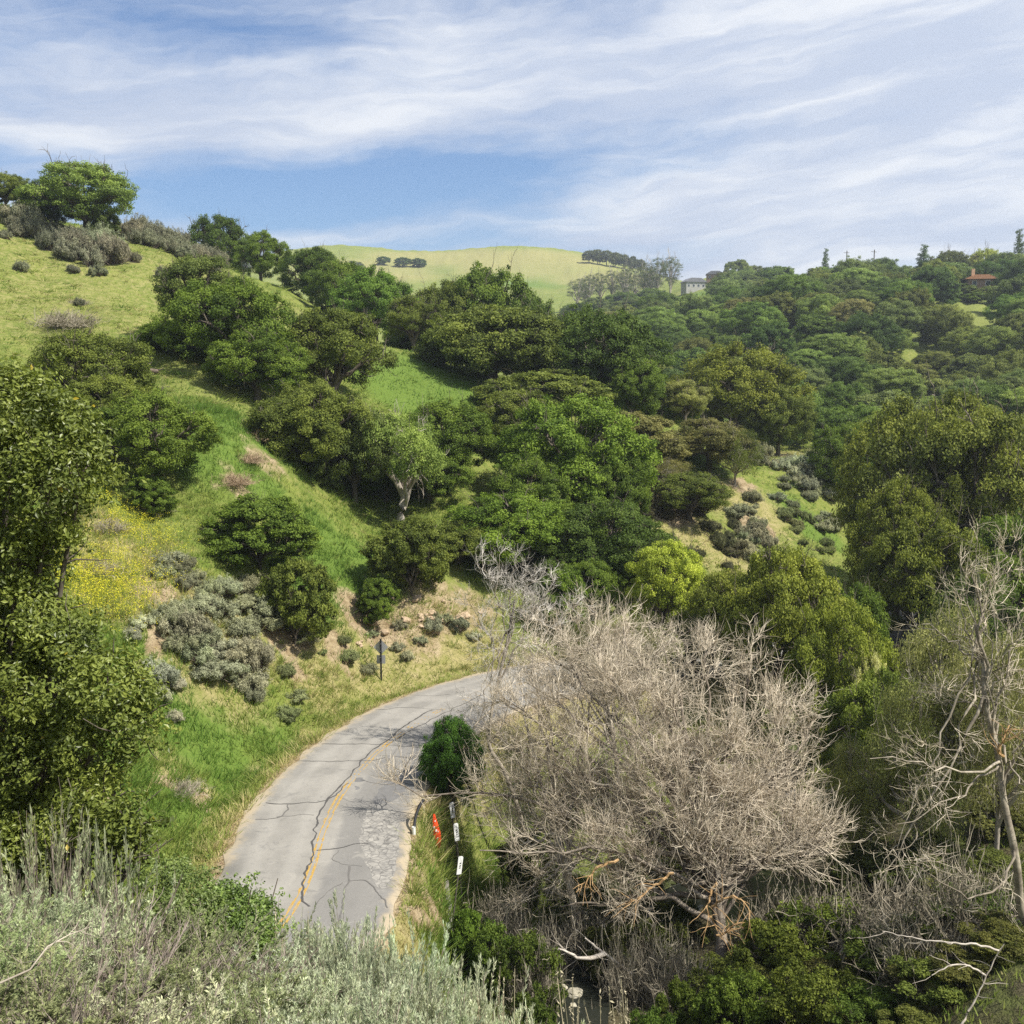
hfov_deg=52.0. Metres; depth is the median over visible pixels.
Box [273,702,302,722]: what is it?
sagebrush
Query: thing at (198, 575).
sagebrush
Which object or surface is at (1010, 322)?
woodland tree
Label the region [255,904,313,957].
dry stalks
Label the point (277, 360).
oak tree
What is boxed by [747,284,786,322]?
woodland tree
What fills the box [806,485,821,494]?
sagebrush
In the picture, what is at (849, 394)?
woodland tree
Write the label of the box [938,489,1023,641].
oak tree
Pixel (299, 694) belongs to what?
sagebrush
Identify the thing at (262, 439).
brush pile
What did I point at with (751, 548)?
sagebrush
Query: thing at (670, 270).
gum tree
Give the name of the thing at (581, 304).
woodland tree
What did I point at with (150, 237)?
sagebrush
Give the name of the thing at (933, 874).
leafy shrub
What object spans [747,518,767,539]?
sagebrush
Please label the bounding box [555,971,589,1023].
dry stalks
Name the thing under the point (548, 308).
oak tree
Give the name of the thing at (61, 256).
sagebrush
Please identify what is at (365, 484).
oak tree
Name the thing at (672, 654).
leafy bush
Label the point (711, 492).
scrub tree
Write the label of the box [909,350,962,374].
woodland tree
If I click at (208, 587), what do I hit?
sagebrush
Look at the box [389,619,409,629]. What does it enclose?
sagebrush
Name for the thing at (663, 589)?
young tree
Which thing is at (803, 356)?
woodland tree
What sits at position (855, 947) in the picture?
leafy shrub
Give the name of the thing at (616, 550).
oak tree
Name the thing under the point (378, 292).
oak tree
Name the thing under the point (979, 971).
dead branch
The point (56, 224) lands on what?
sagebrush
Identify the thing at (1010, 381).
woodland tree
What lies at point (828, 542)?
sagebrush
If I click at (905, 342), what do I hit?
woodland tree
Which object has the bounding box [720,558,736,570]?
sagebrush
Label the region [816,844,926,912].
leafy shrub
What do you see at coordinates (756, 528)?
sagebrush
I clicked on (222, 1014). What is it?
sagebrush
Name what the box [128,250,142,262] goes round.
sagebrush
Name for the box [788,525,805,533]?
sagebrush
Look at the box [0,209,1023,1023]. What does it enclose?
hillside
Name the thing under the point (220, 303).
oak tree
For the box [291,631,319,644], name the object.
brush pile
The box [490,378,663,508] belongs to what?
oak tree
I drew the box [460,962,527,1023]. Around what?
dry stalks
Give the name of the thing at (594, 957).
dead branch
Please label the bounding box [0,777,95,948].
sagebrush
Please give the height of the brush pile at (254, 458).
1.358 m
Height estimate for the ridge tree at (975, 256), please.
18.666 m
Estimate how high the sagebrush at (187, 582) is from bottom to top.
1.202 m
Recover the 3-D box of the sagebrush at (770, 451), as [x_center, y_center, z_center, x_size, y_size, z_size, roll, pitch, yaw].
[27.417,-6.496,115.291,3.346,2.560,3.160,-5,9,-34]
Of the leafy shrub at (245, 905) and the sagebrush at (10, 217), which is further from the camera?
the sagebrush at (10, 217)
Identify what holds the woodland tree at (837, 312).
on the hillside
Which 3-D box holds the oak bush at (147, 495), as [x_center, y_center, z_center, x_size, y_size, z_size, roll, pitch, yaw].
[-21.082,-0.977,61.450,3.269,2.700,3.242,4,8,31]
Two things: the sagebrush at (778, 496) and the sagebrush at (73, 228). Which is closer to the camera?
the sagebrush at (778, 496)
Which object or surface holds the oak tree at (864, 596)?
on the hillside
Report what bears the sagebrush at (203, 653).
on the hillside
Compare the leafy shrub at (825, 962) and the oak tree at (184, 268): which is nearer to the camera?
the leafy shrub at (825, 962)
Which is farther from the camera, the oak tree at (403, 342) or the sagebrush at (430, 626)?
the oak tree at (403, 342)
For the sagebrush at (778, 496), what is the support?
on the hillside
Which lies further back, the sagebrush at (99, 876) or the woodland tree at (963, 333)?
the woodland tree at (963, 333)
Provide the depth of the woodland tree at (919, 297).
255.35 m
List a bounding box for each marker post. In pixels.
[449,802,457,863]
[452,856,462,921]
[453,823,462,906]
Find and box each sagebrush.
[0,197,27,221]
[0,227,12,239]
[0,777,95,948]
[0,859,190,980]
[0,863,140,1001]
[0,884,44,939]
[0,895,109,1023]
[0,904,176,1023]
[0,920,176,1023]
[0,948,225,1023]
[1,210,23,224]
[3,888,295,1023]
[6,218,37,236]
[8,200,45,222]
[9,226,27,236]
[9,967,279,1023]
[12,260,29,271]
[19,205,42,219]
[22,920,301,1023]
[25,218,50,236]
[26,215,50,237]
[28,218,48,235]
[28,810,158,938]
[34,225,62,250]
[47,220,69,229]
[52,237,87,260]
[53,250,70,259]
[54,220,81,238]
[56,227,93,259]
[58,877,256,1002]
[63,229,94,258]
[65,263,80,272]
[73,297,85,306]
[77,226,99,234]
[79,244,107,266]
[81,221,128,243]
[87,261,109,276]
[88,230,134,265]
[100,893,287,1011]
[106,244,118,261]
[117,213,144,237]
[120,942,330,1023]
[121,624,141,640]
[124,227,153,245]
[126,213,156,225]
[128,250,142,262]
[128,612,157,628]
[135,228,160,248]
[140,217,164,235]
[140,655,181,687]
[141,221,171,236]
[145,559,176,579]
[146,595,198,627]
[148,550,189,564]
[152,685,173,704]
[152,963,312,1023]
[153,265,166,277]
[155,234,166,248]
[156,604,219,644]
[160,234,183,248]
[160,629,203,653]
[161,235,182,253]
[162,552,200,571]
[164,226,186,242]
[165,708,184,723]
[166,917,352,1014]
[168,227,190,241]
[168,677,186,691]
[169,241,195,256]
[172,244,199,258]
[172,567,199,589]
[173,634,215,667]
[176,236,190,244]
[180,589,226,613]
[183,616,226,647]
[187,566,207,586]
[187,656,250,680]
[190,576,223,598]
[192,243,210,257]
[193,937,380,1018]
[194,243,213,249]
[194,897,293,984]
[198,966,360,1023]
[203,1004,351,1023]
[206,246,227,261]
[209,598,243,618]
[209,634,238,658]
[211,574,243,597]
[218,636,259,662]
[219,249,229,265]
[220,612,261,637]
[222,659,250,682]
[225,901,315,970]
[227,593,258,611]
[231,662,272,692]
[233,572,261,594]
[237,629,280,672]
[242,592,278,618]
[244,685,268,702]
[245,913,356,980]
[256,610,287,631]
[270,948,413,1021]
[271,966,402,1023]
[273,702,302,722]
[274,662,296,676]
[283,687,309,703]
[284,904,343,959]
[288,888,411,987]
[290,926,450,1023]
[292,961,484,1023]
[295,632,313,644]
[298,913,437,999]
[303,916,358,955]
[317,649,327,654]
[333,921,395,977]
[335,1013,392,1023]
[337,634,352,645]
[340,647,362,662]
[351,908,459,1015]
[358,661,378,674]
[366,629,379,637]
[374,954,496,1023]
[376,945,499,1023]
[388,639,407,650]
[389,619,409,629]
[392,1005,416,1023]
[400,648,414,661]
[409,973,509,1023]
[413,635,428,645]
[422,954,584,1023]
[423,615,443,633]
[436,611,453,623]
[447,615,470,633]
[461,1000,508,1023]
[465,630,482,639]
[640,505,658,516]
[647,481,673,515]
[648,475,662,491]
[657,510,676,518]
[660,510,675,519]
[676,504,704,511]
[687,545,706,558]
[689,497,716,516]
[697,519,724,531]
[707,527,738,548]
[717,538,749,556]
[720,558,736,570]
[723,501,748,518]
[727,516,743,529]
[731,536,759,557]
[734,516,766,544]
[736,528,760,544]
[741,487,764,502]
[741,501,759,513]
[741,548,764,561]
[747,514,770,528]
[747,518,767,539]
[750,451,767,465]
[753,442,774,463]
[764,457,778,466]
[764,531,778,546]
[766,491,787,500]
[770,454,791,470]
[774,505,794,514]
[775,512,792,521]
[776,474,790,482]
[776,482,792,488]
[783,453,796,461]
[783,459,813,473]
[783,499,800,507]
[784,452,811,469]
[786,467,804,478]
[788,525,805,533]
[789,468,803,477]
[789,517,804,526]
[790,474,821,490]
[790,475,808,487]
[791,506,802,516]
[793,458,816,471]
[798,537,808,545]
[801,490,809,496]
[801,510,811,520]
[803,490,818,501]
[804,468,815,476]
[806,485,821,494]
[808,516,815,523]
[809,475,823,487]
[813,522,826,530]
[814,514,823,521]
[814,520,832,531]
[815,546,827,552]
[819,510,831,517]
[820,536,835,547]
[822,487,839,500]
[823,517,839,532]
[826,512,845,531]
[826,545,836,554]
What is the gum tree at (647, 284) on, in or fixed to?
on the hillside
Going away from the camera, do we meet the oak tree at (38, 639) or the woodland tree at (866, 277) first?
the oak tree at (38, 639)
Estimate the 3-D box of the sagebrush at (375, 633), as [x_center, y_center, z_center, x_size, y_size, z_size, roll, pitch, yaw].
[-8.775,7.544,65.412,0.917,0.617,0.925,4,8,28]
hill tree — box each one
[346,261,364,267]
[376,256,390,264]
[393,257,412,265]
[411,258,426,266]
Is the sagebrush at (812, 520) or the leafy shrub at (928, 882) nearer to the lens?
the leafy shrub at (928, 882)
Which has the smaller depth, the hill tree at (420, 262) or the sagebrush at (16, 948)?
the sagebrush at (16, 948)
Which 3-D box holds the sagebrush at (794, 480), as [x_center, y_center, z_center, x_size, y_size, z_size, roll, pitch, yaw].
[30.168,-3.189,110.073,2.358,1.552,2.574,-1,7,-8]
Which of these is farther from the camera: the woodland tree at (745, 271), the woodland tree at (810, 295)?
the woodland tree at (745, 271)
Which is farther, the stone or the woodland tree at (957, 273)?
the woodland tree at (957, 273)
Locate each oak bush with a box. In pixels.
[87,210,121,236]
[123,474,180,515]
[198,490,323,569]
[255,551,339,646]
[355,573,400,624]
[358,511,452,595]
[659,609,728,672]
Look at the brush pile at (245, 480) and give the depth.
66.20 m
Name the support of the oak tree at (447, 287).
on the hillside
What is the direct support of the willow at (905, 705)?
on the hillside
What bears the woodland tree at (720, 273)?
on the hillside
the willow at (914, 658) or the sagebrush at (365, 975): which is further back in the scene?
the willow at (914, 658)
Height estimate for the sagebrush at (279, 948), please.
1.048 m
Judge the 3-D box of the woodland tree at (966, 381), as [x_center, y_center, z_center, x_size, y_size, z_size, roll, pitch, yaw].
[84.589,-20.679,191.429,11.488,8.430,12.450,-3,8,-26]
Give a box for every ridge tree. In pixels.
[928,244,972,269]
[968,240,1001,264]
[969,247,979,263]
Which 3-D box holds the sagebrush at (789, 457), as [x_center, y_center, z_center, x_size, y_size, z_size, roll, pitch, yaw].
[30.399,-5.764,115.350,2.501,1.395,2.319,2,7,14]
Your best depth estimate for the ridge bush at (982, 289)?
304.84 m
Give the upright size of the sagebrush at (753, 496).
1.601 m
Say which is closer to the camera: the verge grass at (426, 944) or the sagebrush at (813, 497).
the verge grass at (426, 944)
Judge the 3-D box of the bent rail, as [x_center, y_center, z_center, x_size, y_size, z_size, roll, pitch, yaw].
[-3.822,12.352,42.422,0.233,1.178,1.168,2,7,16]
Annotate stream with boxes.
[556,691,967,1023]
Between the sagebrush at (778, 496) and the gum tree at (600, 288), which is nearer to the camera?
the sagebrush at (778, 496)
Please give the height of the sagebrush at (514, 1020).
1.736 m
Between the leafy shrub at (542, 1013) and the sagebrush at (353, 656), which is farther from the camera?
the sagebrush at (353, 656)
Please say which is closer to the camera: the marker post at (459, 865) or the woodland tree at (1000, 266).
the marker post at (459, 865)
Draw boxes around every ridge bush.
[947,285,981,297]
[959,292,989,302]
[979,286,994,293]
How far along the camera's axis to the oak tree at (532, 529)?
73.37 m
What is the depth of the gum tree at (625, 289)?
548.64 m
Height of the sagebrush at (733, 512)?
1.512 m
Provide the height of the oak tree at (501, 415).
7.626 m
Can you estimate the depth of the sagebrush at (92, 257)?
113.62 m
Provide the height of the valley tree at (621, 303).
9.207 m
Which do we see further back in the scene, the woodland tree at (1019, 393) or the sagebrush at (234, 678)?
the woodland tree at (1019, 393)
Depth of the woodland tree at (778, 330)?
217.70 m
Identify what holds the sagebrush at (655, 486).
on the hillside
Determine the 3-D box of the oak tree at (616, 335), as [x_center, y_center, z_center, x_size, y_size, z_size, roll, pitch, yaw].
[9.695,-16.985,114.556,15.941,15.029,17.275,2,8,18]
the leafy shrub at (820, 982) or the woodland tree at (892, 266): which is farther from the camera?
the woodland tree at (892, 266)
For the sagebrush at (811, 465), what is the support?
on the hillside
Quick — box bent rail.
[412,799,424,834]
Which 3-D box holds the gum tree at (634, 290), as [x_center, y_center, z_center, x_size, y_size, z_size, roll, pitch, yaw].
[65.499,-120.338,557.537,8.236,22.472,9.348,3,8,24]
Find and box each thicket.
[451,857,565,948]
[488,902,571,1016]
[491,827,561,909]
[533,878,626,982]
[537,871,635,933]
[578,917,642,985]
[586,896,693,1009]
[590,913,660,1013]
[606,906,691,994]
[626,919,715,1013]
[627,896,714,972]
[727,858,868,951]
[780,876,874,974]
[807,837,956,985]
[843,888,1005,1007]
[860,819,1023,955]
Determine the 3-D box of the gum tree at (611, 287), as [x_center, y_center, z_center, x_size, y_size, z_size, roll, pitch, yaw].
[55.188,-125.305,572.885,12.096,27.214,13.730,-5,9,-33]
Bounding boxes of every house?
[680,278,706,294]
[705,271,720,282]
[962,269,997,292]
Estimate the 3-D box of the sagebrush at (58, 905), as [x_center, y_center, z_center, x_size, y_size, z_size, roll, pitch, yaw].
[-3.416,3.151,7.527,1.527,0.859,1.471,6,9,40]
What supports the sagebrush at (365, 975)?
on the hillside
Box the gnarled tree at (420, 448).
[338,393,449,521]
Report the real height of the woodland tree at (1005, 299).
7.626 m
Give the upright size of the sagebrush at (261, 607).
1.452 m
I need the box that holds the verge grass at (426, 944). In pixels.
[386,787,551,1021]
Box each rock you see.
[368,620,377,625]
[381,629,388,635]
[401,616,411,623]
[412,594,421,602]
[417,613,423,621]
[428,609,435,615]
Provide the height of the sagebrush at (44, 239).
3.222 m
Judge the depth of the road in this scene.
43.45 m
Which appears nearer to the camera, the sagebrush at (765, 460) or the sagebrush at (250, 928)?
the sagebrush at (250, 928)
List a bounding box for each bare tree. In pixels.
[367,585,874,974]
[445,535,596,830]
[459,598,668,939]
[493,574,748,828]
[845,500,1023,930]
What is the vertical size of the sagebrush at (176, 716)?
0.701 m
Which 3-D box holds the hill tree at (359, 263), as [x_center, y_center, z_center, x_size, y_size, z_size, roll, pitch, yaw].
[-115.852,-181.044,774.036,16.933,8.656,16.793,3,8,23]
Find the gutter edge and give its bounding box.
[445,878,460,965]
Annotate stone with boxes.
[568,987,582,998]
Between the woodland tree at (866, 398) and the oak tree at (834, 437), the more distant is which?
the woodland tree at (866, 398)
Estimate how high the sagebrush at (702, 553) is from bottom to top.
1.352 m
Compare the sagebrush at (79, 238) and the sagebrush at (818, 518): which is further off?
the sagebrush at (79, 238)
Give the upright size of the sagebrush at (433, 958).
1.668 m
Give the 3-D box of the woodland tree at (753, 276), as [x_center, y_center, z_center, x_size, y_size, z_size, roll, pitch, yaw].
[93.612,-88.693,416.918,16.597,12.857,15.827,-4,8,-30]
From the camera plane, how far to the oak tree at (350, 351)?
90.46 m
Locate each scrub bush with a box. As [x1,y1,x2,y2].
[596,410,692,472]
[672,434,702,457]
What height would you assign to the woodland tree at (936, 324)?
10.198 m
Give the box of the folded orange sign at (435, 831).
[433,814,440,849]
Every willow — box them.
[810,717,903,863]
[847,648,989,851]
[870,552,1023,843]
[939,584,1023,857]
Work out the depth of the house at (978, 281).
308.41 m
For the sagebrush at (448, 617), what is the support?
on the hillside
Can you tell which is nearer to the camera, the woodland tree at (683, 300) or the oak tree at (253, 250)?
the oak tree at (253, 250)
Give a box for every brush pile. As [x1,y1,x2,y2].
[22,302,109,330]
[66,299,92,304]
[77,555,128,579]
[91,512,138,533]
[127,502,176,514]
[170,773,213,801]
[211,471,260,489]
[237,451,271,463]
[247,429,281,441]
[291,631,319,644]
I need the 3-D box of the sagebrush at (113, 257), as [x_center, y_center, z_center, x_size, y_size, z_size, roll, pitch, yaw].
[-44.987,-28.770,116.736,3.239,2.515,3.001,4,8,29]
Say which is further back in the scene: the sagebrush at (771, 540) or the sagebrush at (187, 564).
the sagebrush at (771, 540)
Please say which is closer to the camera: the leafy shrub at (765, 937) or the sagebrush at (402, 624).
the leafy shrub at (765, 937)
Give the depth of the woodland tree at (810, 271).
328.62 m
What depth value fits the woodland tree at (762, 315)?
252.37 m
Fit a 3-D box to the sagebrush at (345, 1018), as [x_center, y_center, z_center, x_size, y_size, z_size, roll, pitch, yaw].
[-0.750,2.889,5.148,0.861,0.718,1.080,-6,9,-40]
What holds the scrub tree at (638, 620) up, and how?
on the hillside
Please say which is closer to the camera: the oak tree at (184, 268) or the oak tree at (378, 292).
the oak tree at (184, 268)
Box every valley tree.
[560,303,570,314]
[580,296,611,308]
[603,291,639,305]
[608,298,638,308]
[637,286,667,300]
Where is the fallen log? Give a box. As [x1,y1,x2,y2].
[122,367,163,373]
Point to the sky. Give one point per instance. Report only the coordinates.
(765, 133)
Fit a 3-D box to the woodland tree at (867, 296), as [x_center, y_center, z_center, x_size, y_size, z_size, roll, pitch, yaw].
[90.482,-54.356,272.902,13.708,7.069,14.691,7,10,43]
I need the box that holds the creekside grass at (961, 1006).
[490,705,1023,1023]
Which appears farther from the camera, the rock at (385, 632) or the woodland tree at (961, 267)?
the woodland tree at (961, 267)
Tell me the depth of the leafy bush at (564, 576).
70.18 m
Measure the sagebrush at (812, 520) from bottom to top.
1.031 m
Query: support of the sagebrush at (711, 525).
on the hillside
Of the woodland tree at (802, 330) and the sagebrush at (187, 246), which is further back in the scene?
the woodland tree at (802, 330)
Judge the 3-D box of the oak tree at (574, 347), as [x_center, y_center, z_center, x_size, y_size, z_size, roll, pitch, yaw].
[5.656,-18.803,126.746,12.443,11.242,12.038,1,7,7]
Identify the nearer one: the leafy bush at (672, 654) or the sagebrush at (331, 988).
the sagebrush at (331, 988)
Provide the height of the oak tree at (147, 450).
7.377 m
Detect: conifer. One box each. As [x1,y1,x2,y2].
[821,248,829,267]
[913,244,929,268]
[1012,228,1023,254]
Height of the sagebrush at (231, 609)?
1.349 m
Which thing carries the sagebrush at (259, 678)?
on the hillside
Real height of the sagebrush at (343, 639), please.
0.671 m
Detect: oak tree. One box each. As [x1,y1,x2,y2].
[0,169,30,207]
[0,352,182,918]
[11,175,80,223]
[13,145,140,227]
[23,319,160,400]
[64,365,157,448]
[76,377,224,489]
[125,315,214,353]
[146,263,303,359]
[149,242,254,350]
[185,212,248,270]
[200,324,313,402]
[227,225,292,280]
[241,396,340,463]
[253,367,379,479]
[276,238,342,303]
[279,299,399,394]
[301,399,397,502]
[303,248,366,314]
[326,256,419,342]
[351,442,417,502]
[378,323,427,352]
[384,288,446,350]
[390,444,476,501]
[404,384,497,474]
[412,302,564,379]
[413,272,476,316]
[426,513,503,564]
[441,481,568,574]
[443,244,544,311]
[466,364,618,413]
[475,380,559,445]
[486,441,576,522]
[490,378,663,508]
[497,297,533,373]
[503,286,563,388]
[505,529,586,577]
[508,315,601,385]
[539,289,679,411]
[542,550,627,628]
[544,487,672,596]
[572,436,653,524]
[596,351,667,415]
[631,528,687,573]
[639,391,704,419]
[664,328,816,432]
[680,545,771,687]
[711,531,856,720]
[736,370,819,456]
[767,583,905,770]
[807,418,879,488]
[809,654,937,804]
[811,568,892,686]
[830,362,1023,544]
[841,460,956,616]
[843,406,903,475]
[848,484,1010,671]
[887,383,1023,551]
[913,560,1023,691]
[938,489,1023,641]
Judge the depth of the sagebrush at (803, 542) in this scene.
97.79 m
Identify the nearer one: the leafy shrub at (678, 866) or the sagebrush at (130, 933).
the sagebrush at (130, 933)
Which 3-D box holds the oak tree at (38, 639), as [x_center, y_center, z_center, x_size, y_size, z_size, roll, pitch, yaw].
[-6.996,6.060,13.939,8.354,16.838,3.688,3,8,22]
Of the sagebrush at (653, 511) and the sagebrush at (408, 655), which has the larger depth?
the sagebrush at (653, 511)
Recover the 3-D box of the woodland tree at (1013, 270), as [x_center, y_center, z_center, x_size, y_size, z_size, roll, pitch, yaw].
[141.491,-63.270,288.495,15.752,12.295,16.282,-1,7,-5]
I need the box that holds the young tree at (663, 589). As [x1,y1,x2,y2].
[623,524,711,625]
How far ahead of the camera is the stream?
36.62 m
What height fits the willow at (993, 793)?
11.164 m
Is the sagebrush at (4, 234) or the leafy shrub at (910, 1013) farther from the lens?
the sagebrush at (4, 234)
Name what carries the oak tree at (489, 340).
on the hillside
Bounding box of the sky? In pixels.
[0,0,1023,280]
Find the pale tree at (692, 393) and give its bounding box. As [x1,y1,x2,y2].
[658,374,713,426]
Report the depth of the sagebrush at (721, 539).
90.71 m
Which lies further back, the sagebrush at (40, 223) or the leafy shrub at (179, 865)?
the sagebrush at (40, 223)
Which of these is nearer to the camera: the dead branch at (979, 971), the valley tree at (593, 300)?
the dead branch at (979, 971)
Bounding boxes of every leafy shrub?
[119,834,241,954]
[189,870,299,978]
[441,902,496,977]
[463,920,519,1000]
[484,925,568,1020]
[509,992,556,1023]
[560,766,657,822]
[623,820,735,886]
[628,1005,677,1023]
[654,975,702,1023]
[657,1008,731,1023]
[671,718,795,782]
[687,951,771,993]
[691,959,784,1023]
[713,954,789,1012]
[731,911,829,986]
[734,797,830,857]
[739,983,812,1023]
[761,961,876,1023]
[765,890,870,970]
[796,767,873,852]
[800,975,877,1023]
[801,946,874,985]
[809,1005,877,1023]
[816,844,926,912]
[822,968,881,1003]
[825,978,912,1023]
[841,915,920,979]
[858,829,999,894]
[875,1000,941,1023]
[883,948,960,1012]
[886,947,969,1006]
[892,909,937,950]
[902,905,986,950]
[913,873,969,898]
[920,880,1021,931]
[926,868,980,883]
[927,939,998,993]
[951,844,1023,888]
[954,909,1023,959]
[961,788,1023,840]
[969,920,1023,965]
[973,877,1023,913]
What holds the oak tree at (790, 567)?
on the hillside
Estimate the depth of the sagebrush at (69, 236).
114.77 m
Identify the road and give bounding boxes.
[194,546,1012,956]
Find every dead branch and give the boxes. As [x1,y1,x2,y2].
[0,919,106,983]
[550,924,649,994]
[865,931,1014,1023]
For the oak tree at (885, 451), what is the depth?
84.44 m
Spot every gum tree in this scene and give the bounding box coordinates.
[566,273,588,302]
[577,263,598,298]
[582,250,595,262]
[590,270,609,296]
[591,249,604,264]
[601,250,612,265]
[604,262,620,294]
[609,252,621,266]
[613,265,632,292]
[617,253,630,268]
[617,260,636,290]
[628,256,638,268]
[629,269,643,293]
[634,249,650,288]
[636,257,645,269]
[639,264,663,289]
[643,251,669,288]
[660,247,683,293]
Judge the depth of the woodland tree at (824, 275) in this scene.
304.07 m
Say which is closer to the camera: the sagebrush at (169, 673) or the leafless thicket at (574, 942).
the leafless thicket at (574, 942)
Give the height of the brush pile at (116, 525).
1.397 m
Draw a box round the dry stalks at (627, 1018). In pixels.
[589,976,630,1023]
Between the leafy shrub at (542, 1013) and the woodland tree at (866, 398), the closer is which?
the leafy shrub at (542, 1013)
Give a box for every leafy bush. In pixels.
[416,704,487,820]
[535,563,594,634]
[636,626,689,684]
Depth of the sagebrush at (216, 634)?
52.86 m
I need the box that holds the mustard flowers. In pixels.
[25,489,206,657]
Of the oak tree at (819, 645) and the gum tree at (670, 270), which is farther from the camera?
the gum tree at (670, 270)
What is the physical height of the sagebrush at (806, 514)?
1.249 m
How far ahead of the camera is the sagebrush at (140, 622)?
51.62 m
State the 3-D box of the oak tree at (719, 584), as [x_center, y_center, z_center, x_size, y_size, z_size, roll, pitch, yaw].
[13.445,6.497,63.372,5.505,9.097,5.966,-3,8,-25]
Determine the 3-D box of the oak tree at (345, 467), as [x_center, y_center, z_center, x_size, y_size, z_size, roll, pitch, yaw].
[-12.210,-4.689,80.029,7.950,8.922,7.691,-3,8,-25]
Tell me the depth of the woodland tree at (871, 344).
213.08 m
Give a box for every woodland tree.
[557,302,598,315]
[593,311,617,315]
[599,306,609,312]
[609,304,637,313]
[628,310,654,327]
[630,306,679,329]
[631,292,678,309]
[637,315,692,340]
[639,300,671,309]
[656,331,690,362]
[656,363,673,370]
[663,347,707,371]
[663,371,681,386]
[664,366,689,375]
[669,292,713,313]
[669,336,712,363]
[671,308,720,333]
[675,299,718,331]
[692,328,732,347]
[692,356,758,385]
[695,345,745,365]
[703,276,752,296]
[704,272,738,297]
[704,303,733,325]
[706,270,736,284]
[707,285,751,305]
[711,335,746,349]
[717,300,787,340]
[719,297,754,324]
[723,259,754,271]
[725,267,756,275]
[735,272,762,281]
[737,265,765,271]
[738,319,798,363]
[745,290,797,328]
[746,279,758,285]
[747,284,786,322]
[748,384,835,446]
[754,278,768,285]
[755,265,794,277]
[760,272,826,307]
[762,266,796,279]
[784,348,832,376]
[790,291,845,314]
[790,332,870,367]
[791,312,843,346]
[794,293,843,319]
[794,365,834,399]
[797,274,834,292]
[798,402,879,448]
[802,267,831,276]
[812,272,834,279]
[815,381,869,415]
[816,264,833,269]
[816,354,885,396]
[822,278,869,298]
[825,255,886,277]
[826,298,882,327]
[827,267,888,290]
[827,334,883,353]
[830,310,907,353]
[836,289,887,306]
[851,367,927,401]
[853,389,929,419]
[857,348,921,395]
[862,276,905,300]
[865,297,925,333]
[870,256,909,274]
[876,261,890,273]
[877,278,935,302]
[880,272,908,279]
[888,286,935,323]
[888,327,918,354]
[894,361,940,379]
[906,264,962,305]
[909,258,962,281]
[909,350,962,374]
[910,265,955,296]
[910,375,959,396]
[913,302,976,341]
[913,402,928,411]
[923,395,938,404]
[935,376,990,400]
[936,262,979,282]
[936,326,977,355]
[938,352,994,380]
[941,370,982,387]
[958,326,1019,357]
[963,381,1022,416]
[966,257,1020,285]
[973,251,1023,276]
[976,349,1023,381]
[981,273,1023,312]
[982,293,1023,323]
[987,368,1023,390]
[989,358,1023,384]
[991,259,1023,295]
[992,311,1023,348]
[993,376,1023,390]
[995,386,1023,418]
[1001,298,1023,321]
[1013,327,1023,353]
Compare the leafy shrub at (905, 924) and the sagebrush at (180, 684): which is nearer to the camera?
the leafy shrub at (905, 924)
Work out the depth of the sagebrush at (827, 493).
110.47 m
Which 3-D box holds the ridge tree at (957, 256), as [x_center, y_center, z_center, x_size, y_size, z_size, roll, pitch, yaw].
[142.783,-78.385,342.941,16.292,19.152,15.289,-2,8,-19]
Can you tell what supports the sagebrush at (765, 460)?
on the hillside
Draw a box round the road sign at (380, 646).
[374,639,387,680]
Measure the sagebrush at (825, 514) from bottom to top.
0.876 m
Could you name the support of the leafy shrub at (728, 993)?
on the hillside
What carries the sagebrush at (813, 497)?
on the hillside
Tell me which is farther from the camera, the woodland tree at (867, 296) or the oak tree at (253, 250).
the woodland tree at (867, 296)
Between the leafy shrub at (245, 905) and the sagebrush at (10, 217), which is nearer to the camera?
the leafy shrub at (245, 905)
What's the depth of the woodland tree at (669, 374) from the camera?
211.91 m
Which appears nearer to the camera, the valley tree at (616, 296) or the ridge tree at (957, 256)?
the ridge tree at (957, 256)
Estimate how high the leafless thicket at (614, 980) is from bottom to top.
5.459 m
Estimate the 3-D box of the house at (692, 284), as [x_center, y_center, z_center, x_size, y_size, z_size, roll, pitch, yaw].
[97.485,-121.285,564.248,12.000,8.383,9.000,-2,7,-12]
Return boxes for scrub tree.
[548,619,613,678]
[598,611,674,691]
[649,455,695,484]
[649,467,735,521]
[668,415,760,473]
[705,421,767,485]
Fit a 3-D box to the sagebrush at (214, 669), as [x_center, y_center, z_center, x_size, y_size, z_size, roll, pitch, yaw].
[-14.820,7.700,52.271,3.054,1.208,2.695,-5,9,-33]
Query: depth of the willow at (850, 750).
42.27 m
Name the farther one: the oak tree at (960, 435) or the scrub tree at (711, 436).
the scrub tree at (711, 436)
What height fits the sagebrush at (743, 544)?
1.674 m
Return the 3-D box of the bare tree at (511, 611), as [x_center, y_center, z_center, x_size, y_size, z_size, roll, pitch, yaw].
[-0.330,8.769,49.967,9.585,15.512,4.240,-5,9,-37]
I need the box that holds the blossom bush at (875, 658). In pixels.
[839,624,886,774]
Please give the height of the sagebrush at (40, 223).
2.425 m

